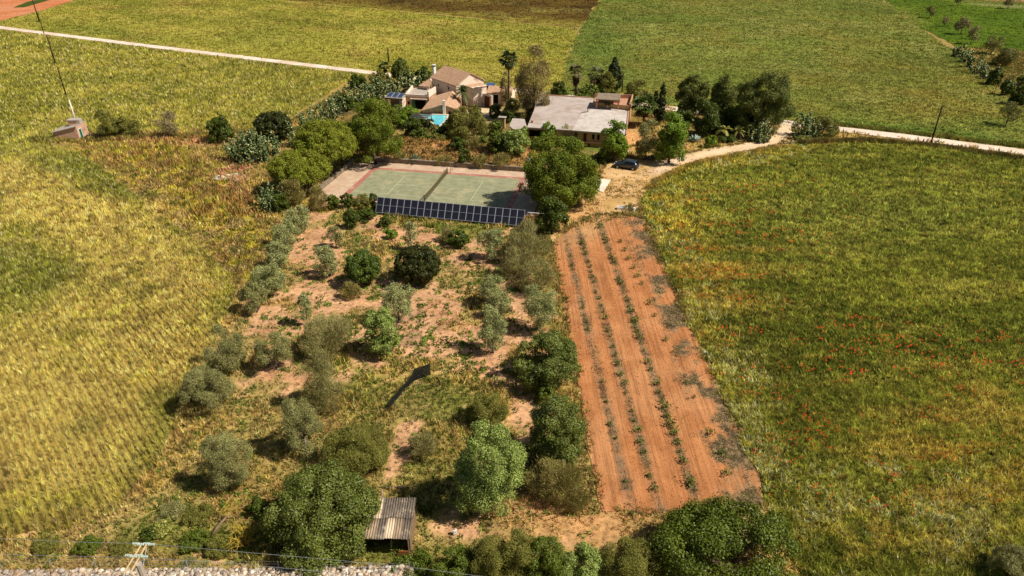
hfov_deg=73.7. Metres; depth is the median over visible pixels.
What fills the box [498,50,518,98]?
palm tree
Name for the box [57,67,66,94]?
utility pole
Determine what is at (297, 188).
shrub
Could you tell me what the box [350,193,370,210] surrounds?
shrub
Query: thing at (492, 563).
shrub
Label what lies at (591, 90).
shrub
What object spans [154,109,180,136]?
shrub
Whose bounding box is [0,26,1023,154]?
country lane
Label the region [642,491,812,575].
evergreen tree
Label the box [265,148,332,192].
umbrella pine
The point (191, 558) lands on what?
shrub
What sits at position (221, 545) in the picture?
shrub
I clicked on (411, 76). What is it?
prickly pear
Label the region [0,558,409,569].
wire fence
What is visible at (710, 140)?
topiary ball
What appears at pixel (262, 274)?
olive tree
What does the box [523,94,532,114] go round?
shrub
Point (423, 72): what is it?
shrub
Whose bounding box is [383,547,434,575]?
shrub
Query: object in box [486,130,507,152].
shrub
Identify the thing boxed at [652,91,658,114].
cypress tree
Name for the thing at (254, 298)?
olive tree
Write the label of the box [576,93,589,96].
shrub
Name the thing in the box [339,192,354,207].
shrub
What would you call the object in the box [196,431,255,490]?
olive tree
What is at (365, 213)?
shrub
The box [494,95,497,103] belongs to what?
door
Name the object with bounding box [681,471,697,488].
grape vine
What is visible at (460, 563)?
shrub
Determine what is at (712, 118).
shrub
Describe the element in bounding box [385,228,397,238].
shrub
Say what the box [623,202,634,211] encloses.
dry bush
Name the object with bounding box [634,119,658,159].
olive tree
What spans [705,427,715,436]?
grape vine
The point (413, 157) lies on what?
agave
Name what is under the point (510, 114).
shrub
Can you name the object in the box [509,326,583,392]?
broadleaf tree
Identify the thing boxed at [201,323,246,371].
olive tree
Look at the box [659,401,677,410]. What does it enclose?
grape vine
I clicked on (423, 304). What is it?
green weeds
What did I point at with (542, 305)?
olive tree
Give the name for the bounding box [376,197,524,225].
solar array
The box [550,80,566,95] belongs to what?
shrub
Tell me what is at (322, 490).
fig tree
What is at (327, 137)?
umbrella pine
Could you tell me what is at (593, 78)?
palm tree
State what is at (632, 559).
shrub
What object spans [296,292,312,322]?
olive tree
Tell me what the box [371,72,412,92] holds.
prickly pear
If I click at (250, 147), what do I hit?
prickly pear
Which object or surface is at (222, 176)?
stone heap
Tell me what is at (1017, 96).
shrub
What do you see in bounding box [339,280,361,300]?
dry bush
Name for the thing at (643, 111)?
tree
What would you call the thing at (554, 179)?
pine tree
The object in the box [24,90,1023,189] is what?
verge weeds
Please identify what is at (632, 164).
parked car
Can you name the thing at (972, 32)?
almond tree
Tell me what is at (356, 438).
shrub
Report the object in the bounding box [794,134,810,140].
shrub
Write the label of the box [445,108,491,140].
broadleaf tree
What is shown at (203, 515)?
shrub
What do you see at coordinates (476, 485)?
broadleaf tree
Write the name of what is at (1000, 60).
dry bush
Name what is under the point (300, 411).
olive tree
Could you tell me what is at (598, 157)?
shrub
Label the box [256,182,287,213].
prickly pear
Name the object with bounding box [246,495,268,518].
shrub
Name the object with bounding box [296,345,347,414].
tree
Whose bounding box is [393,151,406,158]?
dry bush
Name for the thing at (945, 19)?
almond tree
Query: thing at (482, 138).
shrub
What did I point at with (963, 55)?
prickly pear
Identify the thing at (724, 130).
palm tree
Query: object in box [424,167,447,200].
tennis net
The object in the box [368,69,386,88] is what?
shrub
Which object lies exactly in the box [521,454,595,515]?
shrub
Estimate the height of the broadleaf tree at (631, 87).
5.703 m
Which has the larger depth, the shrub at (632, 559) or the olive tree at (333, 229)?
the olive tree at (333, 229)
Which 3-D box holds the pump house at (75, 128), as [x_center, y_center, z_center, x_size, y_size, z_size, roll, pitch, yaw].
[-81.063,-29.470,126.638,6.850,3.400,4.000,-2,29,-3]
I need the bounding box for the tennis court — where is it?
[315,161,537,216]
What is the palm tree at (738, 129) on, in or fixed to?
on the ground at (312, 232)
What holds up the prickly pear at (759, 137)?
on the ground at (312, 232)
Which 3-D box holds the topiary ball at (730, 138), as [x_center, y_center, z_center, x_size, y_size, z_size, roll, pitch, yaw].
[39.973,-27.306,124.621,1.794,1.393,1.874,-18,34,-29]
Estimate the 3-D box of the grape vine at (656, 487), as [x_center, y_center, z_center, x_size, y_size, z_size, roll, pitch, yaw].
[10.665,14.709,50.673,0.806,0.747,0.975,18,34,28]
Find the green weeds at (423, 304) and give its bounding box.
[114,212,598,564]
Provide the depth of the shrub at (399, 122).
131.98 m
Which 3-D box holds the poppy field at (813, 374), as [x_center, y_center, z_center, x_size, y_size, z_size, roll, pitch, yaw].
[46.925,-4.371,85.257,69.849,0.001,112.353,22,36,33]
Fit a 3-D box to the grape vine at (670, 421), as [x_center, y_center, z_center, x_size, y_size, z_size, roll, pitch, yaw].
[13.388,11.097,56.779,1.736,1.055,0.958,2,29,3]
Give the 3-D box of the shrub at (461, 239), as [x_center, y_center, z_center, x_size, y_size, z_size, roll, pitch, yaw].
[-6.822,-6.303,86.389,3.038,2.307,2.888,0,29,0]
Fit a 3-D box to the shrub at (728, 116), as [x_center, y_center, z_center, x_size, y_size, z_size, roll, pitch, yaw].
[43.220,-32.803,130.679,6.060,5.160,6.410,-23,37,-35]
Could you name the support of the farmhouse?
on the ground at (312, 232)
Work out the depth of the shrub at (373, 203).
96.57 m
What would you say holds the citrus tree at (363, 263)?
on the ground at (312, 232)
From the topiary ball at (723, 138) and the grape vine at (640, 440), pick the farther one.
the topiary ball at (723, 138)
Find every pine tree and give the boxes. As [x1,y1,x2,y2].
[341,96,404,163]
[516,132,602,206]
[674,74,711,119]
[710,74,736,117]
[727,70,796,135]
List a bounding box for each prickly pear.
[221,128,281,164]
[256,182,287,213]
[285,120,301,146]
[295,110,315,127]
[309,99,338,120]
[327,91,351,115]
[337,82,373,109]
[362,76,391,100]
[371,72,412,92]
[400,68,428,87]
[747,120,776,142]
[791,110,821,137]
[952,44,967,56]
[957,48,974,62]
[965,52,983,67]
[968,60,988,73]
[975,65,992,78]
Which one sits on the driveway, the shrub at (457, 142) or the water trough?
the water trough
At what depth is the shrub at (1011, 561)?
43.62 m
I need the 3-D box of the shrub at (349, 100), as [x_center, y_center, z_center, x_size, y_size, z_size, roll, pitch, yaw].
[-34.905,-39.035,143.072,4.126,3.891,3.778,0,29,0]
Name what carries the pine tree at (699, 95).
on the ground at (312, 232)
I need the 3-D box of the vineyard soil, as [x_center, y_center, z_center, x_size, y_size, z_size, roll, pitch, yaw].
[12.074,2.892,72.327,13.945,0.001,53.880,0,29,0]
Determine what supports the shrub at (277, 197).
on the ground at (312, 232)
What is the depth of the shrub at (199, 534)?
46.24 m
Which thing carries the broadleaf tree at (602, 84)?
on the green field at (761, 43)
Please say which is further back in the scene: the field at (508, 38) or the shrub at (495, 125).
the field at (508, 38)
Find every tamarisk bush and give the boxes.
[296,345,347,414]
[297,311,353,364]
[497,245,538,279]
[500,217,553,267]
[514,258,553,290]
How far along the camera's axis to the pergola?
130.80 m
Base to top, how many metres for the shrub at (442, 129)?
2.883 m
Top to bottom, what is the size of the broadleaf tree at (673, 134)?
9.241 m
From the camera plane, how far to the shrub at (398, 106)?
140.56 m
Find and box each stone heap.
[214,173,250,181]
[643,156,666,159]
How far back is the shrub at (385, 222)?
91.74 m
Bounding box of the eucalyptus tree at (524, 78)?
[511,44,554,115]
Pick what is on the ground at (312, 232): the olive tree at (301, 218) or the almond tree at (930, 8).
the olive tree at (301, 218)
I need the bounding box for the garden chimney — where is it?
[498,116,506,128]
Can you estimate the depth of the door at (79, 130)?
126.20 m
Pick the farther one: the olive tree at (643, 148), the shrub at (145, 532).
the olive tree at (643, 148)
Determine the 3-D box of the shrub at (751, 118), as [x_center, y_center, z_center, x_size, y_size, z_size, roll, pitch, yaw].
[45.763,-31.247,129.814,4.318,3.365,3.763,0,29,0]
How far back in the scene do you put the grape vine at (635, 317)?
70.94 m
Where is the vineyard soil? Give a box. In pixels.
[552,215,762,512]
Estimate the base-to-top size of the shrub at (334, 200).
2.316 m
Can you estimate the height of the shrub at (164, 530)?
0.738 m
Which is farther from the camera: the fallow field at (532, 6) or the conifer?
the fallow field at (532, 6)
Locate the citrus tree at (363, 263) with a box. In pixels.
[342,247,381,283]
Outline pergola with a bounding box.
[412,113,431,127]
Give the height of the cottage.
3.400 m
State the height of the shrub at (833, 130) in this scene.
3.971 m
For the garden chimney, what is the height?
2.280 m
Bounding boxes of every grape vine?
[631,313,641,323]
[631,424,642,431]
[636,435,646,444]
[651,481,660,491]
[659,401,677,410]
[665,416,682,427]
[668,427,679,434]
[678,454,688,463]
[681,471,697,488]
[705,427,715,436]
[717,447,727,455]
[722,466,732,475]
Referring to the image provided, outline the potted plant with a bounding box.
[603,100,610,107]
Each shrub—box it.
[31,531,60,556]
[70,534,103,555]
[92,108,120,135]
[109,538,134,557]
[115,115,142,135]
[140,525,157,542]
[149,517,171,538]
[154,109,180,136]
[155,500,185,521]
[175,553,208,568]
[177,528,210,553]
[180,502,213,526]
[203,535,236,559]
[205,114,235,143]
[226,521,261,552]
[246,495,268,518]
[252,110,292,140]
[270,192,289,212]
[281,178,306,205]
[305,184,328,210]
[319,421,392,473]
[326,194,340,209]
[337,93,354,110]
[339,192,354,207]
[342,208,359,229]
[348,73,366,87]
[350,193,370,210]
[357,208,375,222]
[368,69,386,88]
[368,193,377,209]
[378,215,391,226]
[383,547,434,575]
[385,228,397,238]
[394,104,403,112]
[395,112,409,127]
[400,105,419,117]
[402,116,421,137]
[408,112,425,124]
[414,66,431,83]
[415,128,429,139]
[424,541,482,575]
[425,119,434,126]
[428,123,450,134]
[429,133,450,139]
[447,228,469,247]
[450,136,465,148]
[457,148,470,164]
[458,105,468,118]
[465,136,482,149]
[465,390,509,427]
[467,533,516,575]
[468,104,481,113]
[477,124,488,133]
[478,135,488,143]
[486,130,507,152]
[488,119,503,132]
[489,103,500,117]
[496,139,509,151]
[500,110,515,122]
[500,526,543,575]
[504,98,518,112]
[519,111,527,120]
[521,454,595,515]
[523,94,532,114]
[526,532,566,575]
[530,136,536,149]
[534,386,556,403]
[540,120,555,136]
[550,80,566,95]
[558,539,606,575]
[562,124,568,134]
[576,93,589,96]
[579,84,599,96]
[594,149,611,164]
[597,533,664,575]
[677,109,693,127]
[692,99,723,136]
[722,107,750,131]
[748,116,758,125]
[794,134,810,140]
[810,115,840,136]
[986,67,1003,84]
[986,542,1023,575]
[999,77,1016,94]
[1007,85,1023,105]
[1016,75,1023,84]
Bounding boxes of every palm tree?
[378,61,390,79]
[453,85,473,110]
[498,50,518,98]
[569,63,582,94]
[588,65,604,86]
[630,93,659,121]
[715,125,731,135]
[729,125,743,139]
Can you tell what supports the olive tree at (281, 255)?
on the ground at (312, 232)
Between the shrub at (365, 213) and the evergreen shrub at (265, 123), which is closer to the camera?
the shrub at (365, 213)
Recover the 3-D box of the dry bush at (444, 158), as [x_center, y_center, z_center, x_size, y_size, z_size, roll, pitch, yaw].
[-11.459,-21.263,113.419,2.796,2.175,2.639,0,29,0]
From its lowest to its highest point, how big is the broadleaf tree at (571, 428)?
6.282 m
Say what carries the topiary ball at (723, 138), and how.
on the ground at (312, 232)
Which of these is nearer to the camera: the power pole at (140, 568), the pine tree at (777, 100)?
the power pole at (140, 568)
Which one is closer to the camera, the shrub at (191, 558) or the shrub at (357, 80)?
the shrub at (191, 558)
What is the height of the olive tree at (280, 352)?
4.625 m
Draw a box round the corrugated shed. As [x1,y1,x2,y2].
[359,497,415,555]
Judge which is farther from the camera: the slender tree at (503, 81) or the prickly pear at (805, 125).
the slender tree at (503, 81)
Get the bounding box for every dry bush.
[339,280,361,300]
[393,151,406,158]
[406,430,436,462]
[436,155,450,165]
[439,225,451,241]
[471,153,488,168]
[492,150,510,167]
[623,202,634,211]
[991,54,1013,65]
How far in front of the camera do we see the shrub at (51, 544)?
45.89 m
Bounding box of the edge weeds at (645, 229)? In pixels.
[546,121,800,517]
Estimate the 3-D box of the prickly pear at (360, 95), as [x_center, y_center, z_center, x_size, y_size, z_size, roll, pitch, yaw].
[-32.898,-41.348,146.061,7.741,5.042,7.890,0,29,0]
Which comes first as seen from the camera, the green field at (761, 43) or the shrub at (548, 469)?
the shrub at (548, 469)
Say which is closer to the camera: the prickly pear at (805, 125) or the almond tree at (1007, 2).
the prickly pear at (805, 125)
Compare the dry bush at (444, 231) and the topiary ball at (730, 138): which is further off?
the topiary ball at (730, 138)
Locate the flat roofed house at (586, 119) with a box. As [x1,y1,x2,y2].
[509,93,632,147]
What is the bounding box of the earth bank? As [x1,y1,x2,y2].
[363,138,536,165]
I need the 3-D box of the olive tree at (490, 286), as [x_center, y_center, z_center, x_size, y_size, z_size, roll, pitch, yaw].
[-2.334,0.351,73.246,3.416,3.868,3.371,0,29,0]
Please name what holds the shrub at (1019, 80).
on the ground at (312, 232)
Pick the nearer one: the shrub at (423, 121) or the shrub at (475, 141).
the shrub at (475, 141)
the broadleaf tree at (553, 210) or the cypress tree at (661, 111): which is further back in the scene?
the cypress tree at (661, 111)
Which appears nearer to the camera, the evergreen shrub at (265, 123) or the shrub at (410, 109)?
the evergreen shrub at (265, 123)
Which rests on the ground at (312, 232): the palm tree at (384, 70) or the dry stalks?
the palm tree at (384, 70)
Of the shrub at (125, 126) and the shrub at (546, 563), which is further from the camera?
the shrub at (125, 126)
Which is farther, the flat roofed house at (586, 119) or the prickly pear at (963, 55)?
the prickly pear at (963, 55)
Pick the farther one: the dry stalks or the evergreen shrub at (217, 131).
the evergreen shrub at (217, 131)
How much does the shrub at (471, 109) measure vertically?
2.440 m
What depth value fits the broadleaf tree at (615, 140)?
112.83 m
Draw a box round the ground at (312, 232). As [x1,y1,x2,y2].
[0,0,1023,575]
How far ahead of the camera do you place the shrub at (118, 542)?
45.88 m
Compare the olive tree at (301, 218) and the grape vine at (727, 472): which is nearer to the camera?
the grape vine at (727, 472)
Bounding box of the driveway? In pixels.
[550,124,793,240]
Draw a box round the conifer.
[606,57,623,90]
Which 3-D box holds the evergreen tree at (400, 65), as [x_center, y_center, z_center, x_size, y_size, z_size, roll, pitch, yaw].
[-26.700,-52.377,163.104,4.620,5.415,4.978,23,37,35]
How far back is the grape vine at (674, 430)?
55.91 m
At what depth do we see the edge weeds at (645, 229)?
78.36 m
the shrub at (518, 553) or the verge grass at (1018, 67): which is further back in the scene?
the verge grass at (1018, 67)
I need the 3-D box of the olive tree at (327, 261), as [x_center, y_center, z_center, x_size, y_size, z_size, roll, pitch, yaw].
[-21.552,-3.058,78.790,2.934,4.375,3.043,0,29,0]
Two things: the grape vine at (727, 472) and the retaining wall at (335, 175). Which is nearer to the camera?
the grape vine at (727, 472)
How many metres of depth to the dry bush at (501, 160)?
111.07 m
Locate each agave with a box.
[407,154,419,162]
[688,134,700,140]
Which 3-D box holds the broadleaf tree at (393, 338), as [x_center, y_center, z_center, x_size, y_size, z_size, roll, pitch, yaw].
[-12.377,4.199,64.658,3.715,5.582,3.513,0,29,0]
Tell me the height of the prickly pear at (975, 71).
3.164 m
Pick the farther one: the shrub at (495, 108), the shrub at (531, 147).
the shrub at (495, 108)
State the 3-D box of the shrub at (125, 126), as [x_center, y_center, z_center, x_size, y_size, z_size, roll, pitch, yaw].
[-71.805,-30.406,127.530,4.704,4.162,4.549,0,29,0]
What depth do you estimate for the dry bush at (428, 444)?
53.04 m
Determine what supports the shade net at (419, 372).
on the ground at (312, 232)
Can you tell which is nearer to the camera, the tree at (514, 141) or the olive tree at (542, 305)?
the olive tree at (542, 305)
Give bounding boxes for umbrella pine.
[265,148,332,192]
[290,117,358,175]
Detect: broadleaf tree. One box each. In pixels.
[362,306,402,355]
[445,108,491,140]
[449,416,529,517]
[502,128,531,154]
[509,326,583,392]
[527,393,588,466]
[534,195,571,234]
[597,71,616,92]
[599,118,632,161]
[624,79,649,103]
[652,110,691,162]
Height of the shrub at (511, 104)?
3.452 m
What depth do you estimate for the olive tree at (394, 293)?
69.30 m
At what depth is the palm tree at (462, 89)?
142.04 m
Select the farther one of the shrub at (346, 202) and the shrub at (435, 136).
the shrub at (435, 136)
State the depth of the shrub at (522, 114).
136.92 m
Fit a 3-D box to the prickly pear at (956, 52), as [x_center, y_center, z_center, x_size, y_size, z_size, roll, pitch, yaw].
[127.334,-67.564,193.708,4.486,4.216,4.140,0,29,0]
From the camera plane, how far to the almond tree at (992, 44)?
196.55 m
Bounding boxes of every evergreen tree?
[390,57,410,79]
[393,244,441,284]
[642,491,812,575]
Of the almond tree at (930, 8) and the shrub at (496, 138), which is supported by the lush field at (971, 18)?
the almond tree at (930, 8)
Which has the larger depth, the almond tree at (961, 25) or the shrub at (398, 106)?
the almond tree at (961, 25)
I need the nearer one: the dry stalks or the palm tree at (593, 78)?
the dry stalks
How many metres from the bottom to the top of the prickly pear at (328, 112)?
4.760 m
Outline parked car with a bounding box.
[614,159,639,170]
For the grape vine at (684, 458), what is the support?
on the vineyard soil
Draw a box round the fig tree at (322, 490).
[252,452,386,575]
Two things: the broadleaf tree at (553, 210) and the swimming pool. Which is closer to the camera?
the broadleaf tree at (553, 210)
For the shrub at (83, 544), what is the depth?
45.77 m
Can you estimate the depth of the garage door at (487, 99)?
146.20 m
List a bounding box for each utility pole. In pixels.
[46,35,56,64]
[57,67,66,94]
[930,106,943,142]
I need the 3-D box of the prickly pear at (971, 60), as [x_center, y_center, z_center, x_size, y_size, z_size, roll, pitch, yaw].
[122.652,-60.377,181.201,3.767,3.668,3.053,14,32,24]
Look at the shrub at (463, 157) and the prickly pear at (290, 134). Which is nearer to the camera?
the shrub at (463, 157)
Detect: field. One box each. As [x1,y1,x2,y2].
[0,0,72,19]
[0,0,577,90]
[0,31,366,538]
[291,0,598,26]
[562,0,1023,142]
[643,142,1023,575]
[885,0,1023,50]
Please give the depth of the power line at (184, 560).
34.29 m
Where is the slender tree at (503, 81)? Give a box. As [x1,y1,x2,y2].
[499,70,512,103]
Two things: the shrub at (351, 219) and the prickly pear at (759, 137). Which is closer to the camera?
the shrub at (351, 219)
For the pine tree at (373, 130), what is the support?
on the ground at (312, 232)
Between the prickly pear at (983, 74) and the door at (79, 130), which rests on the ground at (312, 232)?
the prickly pear at (983, 74)
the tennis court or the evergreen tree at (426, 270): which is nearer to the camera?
the evergreen tree at (426, 270)
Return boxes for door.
[78,128,82,137]
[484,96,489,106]
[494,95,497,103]
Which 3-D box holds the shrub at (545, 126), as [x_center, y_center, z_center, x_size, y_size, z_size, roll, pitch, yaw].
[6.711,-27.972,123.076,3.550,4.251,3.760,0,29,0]
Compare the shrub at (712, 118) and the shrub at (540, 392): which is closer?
the shrub at (540, 392)
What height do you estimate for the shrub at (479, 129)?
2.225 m
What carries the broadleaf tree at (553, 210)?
on the ground at (312, 232)
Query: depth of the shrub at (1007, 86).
154.42 m
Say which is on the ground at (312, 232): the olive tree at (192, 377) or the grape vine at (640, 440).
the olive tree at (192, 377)
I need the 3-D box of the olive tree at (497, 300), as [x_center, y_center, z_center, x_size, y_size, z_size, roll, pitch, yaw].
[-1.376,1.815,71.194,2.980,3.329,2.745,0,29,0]
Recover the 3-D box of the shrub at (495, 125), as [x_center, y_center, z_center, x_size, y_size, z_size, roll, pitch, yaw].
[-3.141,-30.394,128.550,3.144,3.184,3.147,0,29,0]
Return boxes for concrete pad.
[596,179,609,192]
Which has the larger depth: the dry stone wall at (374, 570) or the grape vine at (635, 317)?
the grape vine at (635, 317)
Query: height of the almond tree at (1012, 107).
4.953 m
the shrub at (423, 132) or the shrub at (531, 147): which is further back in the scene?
the shrub at (423, 132)
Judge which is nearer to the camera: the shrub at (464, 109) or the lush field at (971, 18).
the shrub at (464, 109)
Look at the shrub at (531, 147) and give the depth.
119.99 m
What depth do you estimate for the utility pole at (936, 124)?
122.24 m
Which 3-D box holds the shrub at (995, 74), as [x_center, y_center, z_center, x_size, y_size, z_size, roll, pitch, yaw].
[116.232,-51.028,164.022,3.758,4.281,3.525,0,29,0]
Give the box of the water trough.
[617,206,627,209]
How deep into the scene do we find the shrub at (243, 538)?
46.17 m
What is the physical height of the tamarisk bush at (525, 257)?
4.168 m
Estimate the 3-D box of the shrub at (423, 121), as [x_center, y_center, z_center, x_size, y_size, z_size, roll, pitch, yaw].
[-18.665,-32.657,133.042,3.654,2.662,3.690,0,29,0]
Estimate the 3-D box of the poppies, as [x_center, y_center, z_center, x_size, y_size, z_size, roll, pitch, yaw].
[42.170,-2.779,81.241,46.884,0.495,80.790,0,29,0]
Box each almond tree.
[926,5,936,17]
[942,16,949,24]
[954,15,971,33]
[967,25,980,43]
[982,34,1005,53]
[999,101,1022,125]
[1000,46,1020,64]
[1003,0,1015,8]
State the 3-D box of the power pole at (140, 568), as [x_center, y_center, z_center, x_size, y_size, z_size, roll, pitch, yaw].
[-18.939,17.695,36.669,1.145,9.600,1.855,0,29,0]
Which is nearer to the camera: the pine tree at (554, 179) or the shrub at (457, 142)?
the pine tree at (554, 179)
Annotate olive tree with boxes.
[177,363,237,412]
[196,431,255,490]
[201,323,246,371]
[238,280,268,314]
[249,261,288,294]
[249,329,292,369]
[265,239,290,265]
[270,218,301,248]
[280,397,324,461]
[283,204,309,229]
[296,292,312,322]
[313,245,339,277]
[326,225,342,246]
[379,280,416,322]
[403,220,416,245]
[475,304,507,352]
[476,274,505,299]
[477,227,504,260]
[484,290,512,317]
[523,283,557,330]
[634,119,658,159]
[677,91,693,110]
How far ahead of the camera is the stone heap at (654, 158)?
116.53 m
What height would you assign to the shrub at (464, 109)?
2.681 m
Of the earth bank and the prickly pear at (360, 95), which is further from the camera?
the prickly pear at (360, 95)
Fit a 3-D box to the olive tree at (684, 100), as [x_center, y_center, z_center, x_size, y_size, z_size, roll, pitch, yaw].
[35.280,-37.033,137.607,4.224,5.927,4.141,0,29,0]
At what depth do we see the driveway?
110.37 m
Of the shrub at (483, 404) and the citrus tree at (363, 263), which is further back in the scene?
the citrus tree at (363, 263)
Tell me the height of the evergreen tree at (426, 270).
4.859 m
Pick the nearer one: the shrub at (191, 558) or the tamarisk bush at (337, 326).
the shrub at (191, 558)
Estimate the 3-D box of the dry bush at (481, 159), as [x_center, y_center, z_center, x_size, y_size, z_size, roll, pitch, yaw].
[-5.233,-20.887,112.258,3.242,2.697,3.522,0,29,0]
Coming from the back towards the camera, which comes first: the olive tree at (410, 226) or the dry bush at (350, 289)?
the olive tree at (410, 226)
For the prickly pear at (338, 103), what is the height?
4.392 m
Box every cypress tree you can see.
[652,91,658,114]
[655,83,666,121]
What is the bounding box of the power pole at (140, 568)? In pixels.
[122,542,154,575]
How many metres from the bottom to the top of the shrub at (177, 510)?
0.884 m
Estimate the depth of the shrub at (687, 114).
131.29 m
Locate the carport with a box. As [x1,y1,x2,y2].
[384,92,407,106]
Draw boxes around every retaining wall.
[319,157,355,188]
[355,155,523,171]
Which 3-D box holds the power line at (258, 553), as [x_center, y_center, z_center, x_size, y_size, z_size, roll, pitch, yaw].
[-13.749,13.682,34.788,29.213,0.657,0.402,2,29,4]
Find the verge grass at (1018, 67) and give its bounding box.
[961,45,1023,106]
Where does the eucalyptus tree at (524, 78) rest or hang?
on the ground at (312, 232)
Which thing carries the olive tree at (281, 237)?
on the ground at (312, 232)
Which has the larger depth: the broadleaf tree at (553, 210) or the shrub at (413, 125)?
the shrub at (413, 125)
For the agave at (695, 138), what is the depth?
124.99 m
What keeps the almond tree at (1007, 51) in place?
on the ground at (312, 232)
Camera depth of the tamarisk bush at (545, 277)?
75.48 m
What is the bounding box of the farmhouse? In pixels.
[405,64,492,113]
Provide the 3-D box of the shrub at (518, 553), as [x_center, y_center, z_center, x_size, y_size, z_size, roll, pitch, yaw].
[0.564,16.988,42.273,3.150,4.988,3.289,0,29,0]
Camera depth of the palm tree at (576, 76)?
153.49 m
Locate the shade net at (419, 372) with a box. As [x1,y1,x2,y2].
[387,362,430,407]
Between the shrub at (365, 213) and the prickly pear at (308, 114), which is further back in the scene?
the prickly pear at (308, 114)
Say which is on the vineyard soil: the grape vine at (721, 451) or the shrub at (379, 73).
the grape vine at (721, 451)
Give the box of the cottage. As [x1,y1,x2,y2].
[487,85,515,103]
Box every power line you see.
[0,554,359,575]
[15,539,476,575]
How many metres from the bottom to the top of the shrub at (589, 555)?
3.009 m
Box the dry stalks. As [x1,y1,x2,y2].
[562,213,763,511]
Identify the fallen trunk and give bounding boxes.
[210,493,248,536]
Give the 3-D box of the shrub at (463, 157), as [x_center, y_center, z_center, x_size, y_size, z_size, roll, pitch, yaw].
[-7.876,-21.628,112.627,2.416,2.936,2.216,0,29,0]
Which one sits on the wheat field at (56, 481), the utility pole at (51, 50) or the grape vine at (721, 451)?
the utility pole at (51, 50)
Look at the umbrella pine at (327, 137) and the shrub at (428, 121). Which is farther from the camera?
the shrub at (428, 121)
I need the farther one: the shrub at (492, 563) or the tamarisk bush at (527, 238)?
the tamarisk bush at (527, 238)
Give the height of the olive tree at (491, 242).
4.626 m
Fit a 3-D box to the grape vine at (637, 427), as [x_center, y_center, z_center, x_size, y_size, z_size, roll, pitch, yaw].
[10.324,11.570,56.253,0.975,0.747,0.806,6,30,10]
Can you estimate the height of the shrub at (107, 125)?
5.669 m
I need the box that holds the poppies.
[646,155,1023,541]
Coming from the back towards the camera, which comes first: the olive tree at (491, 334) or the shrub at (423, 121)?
the shrub at (423, 121)
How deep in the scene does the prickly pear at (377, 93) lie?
151.15 m
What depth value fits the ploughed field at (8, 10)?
287.33 m
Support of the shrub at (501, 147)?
on the earth bank
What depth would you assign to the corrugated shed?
45.92 m
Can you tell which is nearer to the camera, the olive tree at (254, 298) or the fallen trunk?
the fallen trunk
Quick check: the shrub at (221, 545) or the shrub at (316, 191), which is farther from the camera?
the shrub at (316, 191)
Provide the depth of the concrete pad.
105.72 m
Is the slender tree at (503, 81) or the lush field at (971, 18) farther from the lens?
the lush field at (971, 18)
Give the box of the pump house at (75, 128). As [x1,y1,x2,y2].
[51,118,97,138]
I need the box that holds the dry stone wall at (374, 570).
[0,564,416,575]
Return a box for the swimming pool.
[425,114,448,126]
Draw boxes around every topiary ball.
[704,135,717,147]
[718,136,726,141]
[726,134,736,142]

